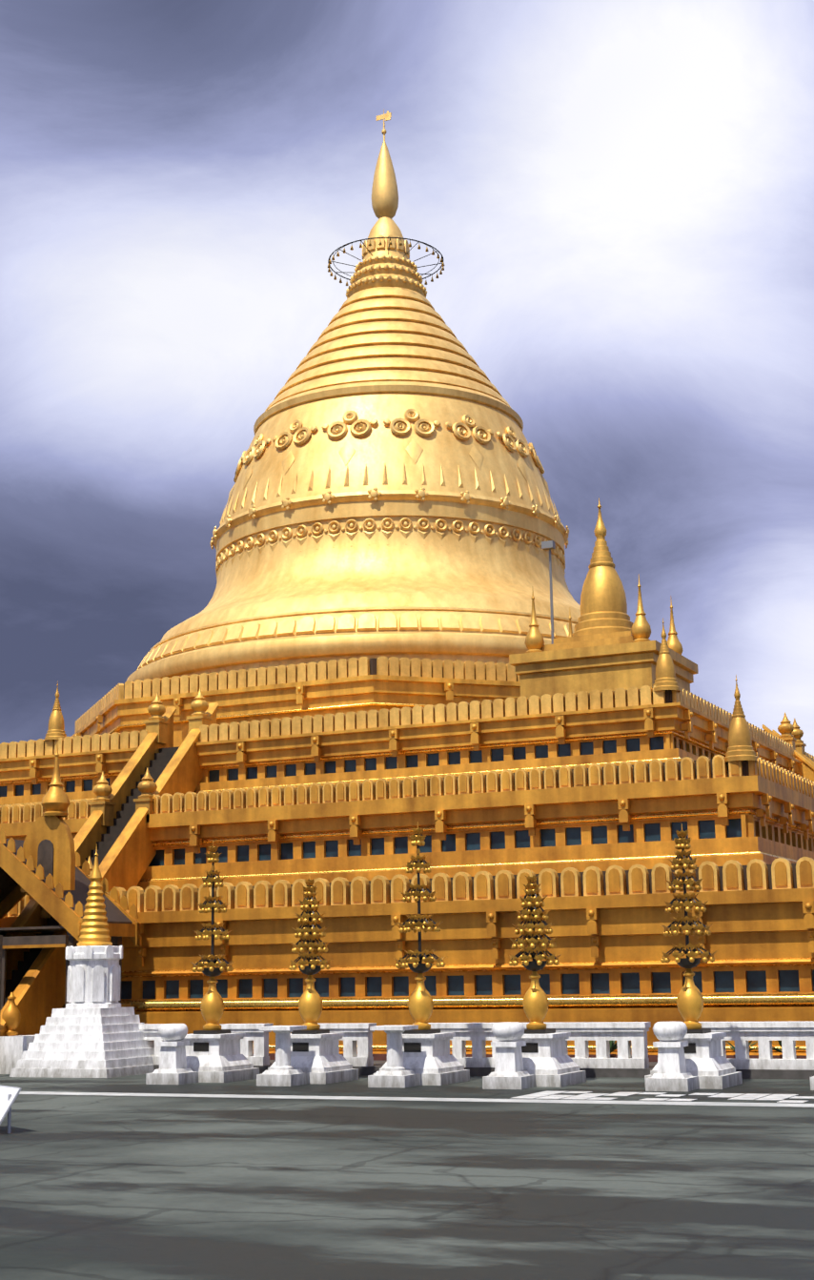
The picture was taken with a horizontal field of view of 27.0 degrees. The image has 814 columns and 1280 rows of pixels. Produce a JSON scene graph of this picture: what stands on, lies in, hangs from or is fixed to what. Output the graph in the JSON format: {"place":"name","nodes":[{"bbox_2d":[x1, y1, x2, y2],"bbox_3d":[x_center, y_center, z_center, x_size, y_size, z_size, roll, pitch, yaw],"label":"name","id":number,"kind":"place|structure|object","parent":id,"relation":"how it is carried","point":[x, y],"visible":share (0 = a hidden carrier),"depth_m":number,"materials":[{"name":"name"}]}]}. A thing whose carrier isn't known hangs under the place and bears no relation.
{"place":"outdoors","nodes":[
{"label":"outdoors","id":0,"kind":"place"},
{"bbox_2d":[256,1025,308,1086],"bbox_3d":[-3.343,11.204,45.761,1.050,1.540,1.050,-6,-12,24],"label":"pedestal","id":1,"kind":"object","parent":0,"point":[283,1072],"depth_m":45.52,"materials":[{"name":"white stone"}]},
{"bbox_2d":[367,1025,421,1087],"bbox_3d":[-0.324,10.883,44.394,1.050,1.540,1.050,-6,-12,24],"label":"pedestal","id":2,"kind":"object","parent":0,"point":[395,1073],"depth_m":44.14,"materials":[{"name":"white stone"}]},
{"bbox_2d":[0,1074,813,1279],"bbox_3d":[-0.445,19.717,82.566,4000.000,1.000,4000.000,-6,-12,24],"label":"plaza ground","id":3,"kind":"structure","parent":0,"point":[123,1188],"depth_m":23.49,"materials":[{"name":"grey stone"}]},
{"bbox_2d":[0,1085,21,1133],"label":"notice board","id":4,"kind":"object","parent":3,"relation":"on","point":[9,1095],"visible":1,"depth_m":32.55,"materials":[{"name":"white"}]},
{"bbox_2d":[0,743,139,1074],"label":"stair porch","id":5,"kind":"object","parent":3,"relation":"on","point":[40,864],"visible":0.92,"depth_m":55.94,"materials":[{"name":"gold metal"}]},
{"bbox_2d":[9,846,154,1077],"bbox_3d":[-9.793,9.938,53.150,3.550,7.100,3.550,-6,-12,24],"label":"small stupa","id":6,"kind":"object","parent":3,"relation":"on","point":[91,1029],"visible":1,"depth_m":52.09,"materials":[{"name":"white stone"}]},
{"bbox_2d":[145,1023,198,1084],"bbox_3d":[-6.508,11.506,47.202,1.050,1.610,1.050,-6,-12,24],"label":"stone post","id":7,"kind":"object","parent":3,"relation":"on","point":[172,1069],"depth_m":46.94,"materials":[{"name":"white stone"}]},
{"bbox_2d":[181,840,259,1082],"bbox_3d":[-5.595,9.169,48.840,1.950,6.800,1.950,-6,-12,24],"label":"ornamental tree","id":8,"kind":"object","parent":3,"relation":"on","point":[213,1052],"visible":1,"depth_m":48.30,"materials":[{"name":"gold metal"}]},
{"bbox_2d":[262,878,358,1084],"bbox_3d":[-2.703,9.392,47.429,1.950,5.720,1.950,-6,-12,24],"label":"ornamental tree","id":9,"kind":"object","parent":3,"relation":"on","point":[316,1055],"visible":1,"depth_m":47.02,"materials":[{"name":"gold metal"}]},
{"bbox_2d":[0,655,813,1061],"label":"stepped terraces","id":10,"kind":"object","parent":3,"relation":"on","point":[753,905],"visible":0.75,"depth_m":57.40,"materials":[{"name":"gold metal"}]},
{"bbox_2d":[126,108,580,681],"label":"stupa dome","id":11,"kind":"structure","parent":10,"relation":"on","point":[386,349],"depth_m":80.07,"materials":[{"name":"gold metal"}]},
{"bbox_2d":[136,234,574,677],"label":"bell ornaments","id":12,"kind":"object","parent":11,"relation":"attached to","point":[366,621],"visible":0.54,"depth_m":79.74,"materials":[{"name":"gold metal"}]},
{"bbox_2d":[327,237,444,285],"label":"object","id":13,"kind":"object","parent":11,"relation":"attached to","point":[390,243],"visible":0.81,"depth_m":89.12,"materials":[{"name":"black metal"}]},
{"bbox_2d":[0,702,813,1052],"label":"terrace rails","id":14,"kind":"object","parent":10,"relation":"on","point":[711,1000],"visible":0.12,"depth_m":54.87,"materials":[{"name":"gold metal"}]},
{"bbox_2d":[29,681,813,966],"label":"terrace wall brackets","id":15,"kind":"object","parent":14,"relation":"attached to","point":[492,917],"visible":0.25,"depth_m":58.37,"materials":[{"name":"gold metal"}]},
{"bbox_2d":[26,497,806,917],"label":"small corner stupas","id":16,"kind":"object","parent":10,"relation":"on","point":[608,644],"visible":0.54,"depth_m":62.23,"materials":[{"name":"gold metal"}]},
{"bbox_2d":[19,1091,813,1107],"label":"paving kerb strip","id":17,"kind":"object","parent":3,"relation":"on","point":[450,1099],"depth_m":39.24,"materials":[{"name":"stone"}]},
{"bbox_2d":[373,824,469,1085],"bbox_3d":[0.351,8.443,46.164,1.950,6.990,1.950,-6,-12,24],"label":"ornamental tree","id":18,"kind":"object","parent":3,"relation":"on","point":[429,1058],"visible":1,"depth_m":45.64,"materials":[{"name":"gold metal"}]},
{"bbox_2d":[139,1021,813,1079],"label":"balustrade","id":19,"kind":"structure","parent":3,"relation":"on","point":[254,1050],"depth_m":46.77,"materials":[{"name":"white marble"}]},
{"bbox_2d":[187,1027,800,1058],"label":"balustrade openings","id":20,"kind":"object","parent":19,"relation":"on","point":[613,1046],"visible":0.12,"depth_m":46.35,"materials":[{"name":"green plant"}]},
{"bbox_2d":[482,1022,535,1089],"bbox_3d":[2.586,10.539,43.082,1.050,1.610,1.050,-6,-12,24],"label":"stone post","id":21,"kind":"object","parent":3,"relation":"on","point":[509,1072],"depth_m":42.81,"materials":[{"name":"white stone"}]},
{"bbox_2d":[488,869,586,1087],"bbox_3d":[3.364,8.830,44.665,1.950,5.550,1.950,-6,-12,24],"label":"ornamental tree","id":22,"kind":"object","parent":3,"relation":"on","point":[547,1061],"visible":1,"depth_m":44.29,"materials":[{"name":"gold metal"}]},
{"bbox_2d":[512,1091,813,1102],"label":"marble tiles","id":23,"kind":"object","parent":3,"relation":"on","point":[586,1095],"visible":1,"depth_m":39.06,"materials":[{"name":"white stone"}]},
{"bbox_2d":[645,1021,699,1091],"bbox_3d":[6.439,10.129,41.337,1.050,1.610,1.050,-6,-12,24],"label":"stone post","id":24,"kind":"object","parent":3,"relation":"on","point":[672,1074],"depth_m":41.07,"materials":[{"name":"white stone"}]},
{"bbox_2d":[644,824,742,1089],"bbox_3d":[7.127,7.938,43.053,1.950,6.550,1.950,-6,-12,24],"label":"ornamental tree","id":25,"kind":"object","parent":3,"relation":"on","point":[709,1065],"visible":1,"depth_m":42.67,"materials":[{"name":"gold metal"}]},
{"bbox_2d":[809,1076,813,1090],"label":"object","id":26,"kind":"object","parent":3,"relation":"on","point":[812,1083],"visible":1,"depth_m":40.29,"materials":[{"name":"white stone"}]},
{"bbox_2d":[0,0,813,755],"label":"sky","id":27,"kind":"structure","parent":0,"point":[616,197],"materials":[{"name":"grey"}]}
]}

